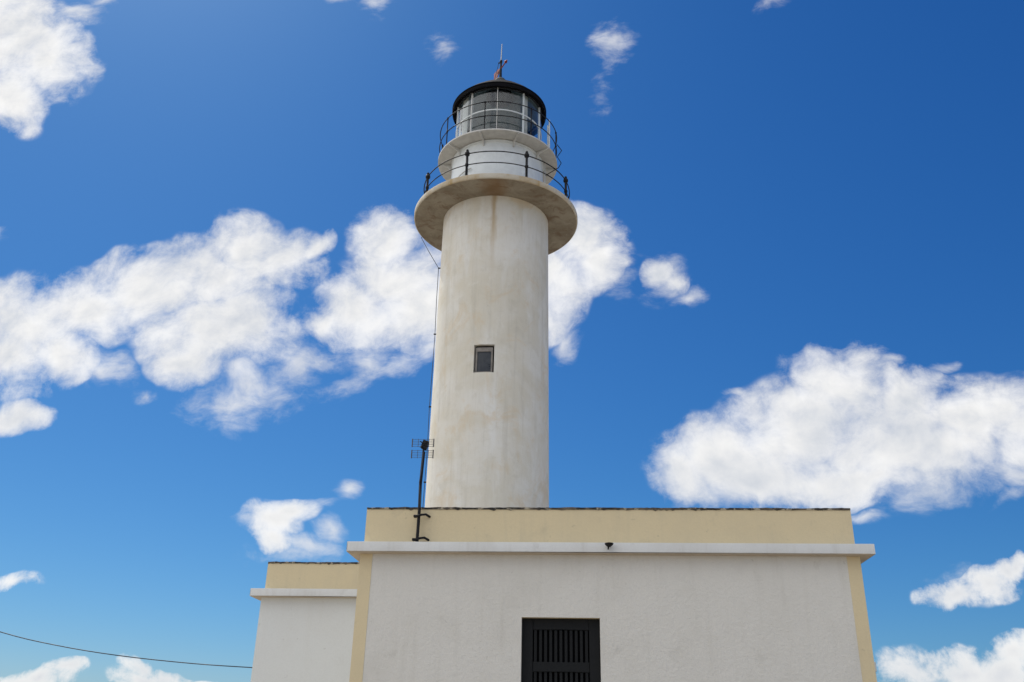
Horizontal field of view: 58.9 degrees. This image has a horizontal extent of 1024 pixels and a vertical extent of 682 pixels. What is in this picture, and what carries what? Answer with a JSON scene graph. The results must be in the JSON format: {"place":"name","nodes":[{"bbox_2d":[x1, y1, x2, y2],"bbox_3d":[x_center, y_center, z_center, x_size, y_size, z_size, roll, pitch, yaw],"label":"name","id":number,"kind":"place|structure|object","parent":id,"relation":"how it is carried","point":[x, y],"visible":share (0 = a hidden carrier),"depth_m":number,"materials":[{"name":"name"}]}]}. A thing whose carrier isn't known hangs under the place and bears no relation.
{"place":"outdoors","nodes":[
{"label":"outdoors","id":0,"kind":"place"},
{"bbox_2d":[414,45,577,507],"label":"lighthouse tower","id":1,"kind":"structure","parent":0,"point":[495,218],"depth_m":17.07,"materials":[{"name":"paint"}]},
{"bbox_2d":[475,346,493,371],"bbox_3d":[-0.500,0.338,16.368,0.341,0.541,0.078,-1,-24,4],"label":"window","id":2,"kind":"structure","parent":1,"relation":"in","point":[484,355],"depth_m":16.35,"materials":[{"name":"glass"}]},
{"bbox_2d":[0,0,1023,681],"label":"sky","id":3,"kind":"structure","parent":0,"point":[790,274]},
{"bbox_2d":[346,507,876,681],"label":"keeper house","id":4,"kind":"structure","parent":0,"point":[522,594],"depth_m":10.76,"materials":[{"name":"white paint"}]},
{"bbox_2d":[411,439,433,541],"bbox_3d":[-1.164,1.868,11.445,0.308,1.370,0.154,-1,-24,4],"label":"tv antenna","id":5,"kind":"object","parent":4,"relation":"attached to","point":[424,446],"visible":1,"depth_m":11.44,"materials":[{"name":"black paint"}]},
{"bbox_2d":[521,618,600,681],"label":"window","id":6,"kind":"structure","parent":4,"relation":"in","point":[553,650],"depth_m":10.67,"materials":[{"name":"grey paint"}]},
{"bbox_2d":[605,542,612,549],"bbox_3d":[1.157,2.444,10.799,0.107,0.077,0.107,21,-31,-37],"label":"cornice lamp","id":7,"kind":"object","parent":4,"relation":"attached to","point":[608,544],"visible":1,"depth_m":10.78,"materials":[{"name":"black metal"}]},
{"label":"ground","id":8,"kind":"structure","parent":0,"visible":0},
{"bbox_2d":[250,561,359,681],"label":"side wing","id":9,"kind":"structure","parent":8,"relation":"on","point":[305,627],"depth_m":14.52,"materials":[{"name":"white paint"}]},
{"bbox_3d":[-13.689,5.688,15.800,0.330,5.200,0.260,-1,-24,4],"label":"utility pole","id":10,"kind":"object","parent":8,"relation":"on","visible":0},
{"bbox_2d":[0,631,251,667],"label":"overhead cable","id":11,"kind":"object","parent":10,"relation":"attached to","point":[126,656],"visible":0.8,"depth_m":15.38,"materials":[{"name":"black rubber"}]}
]}

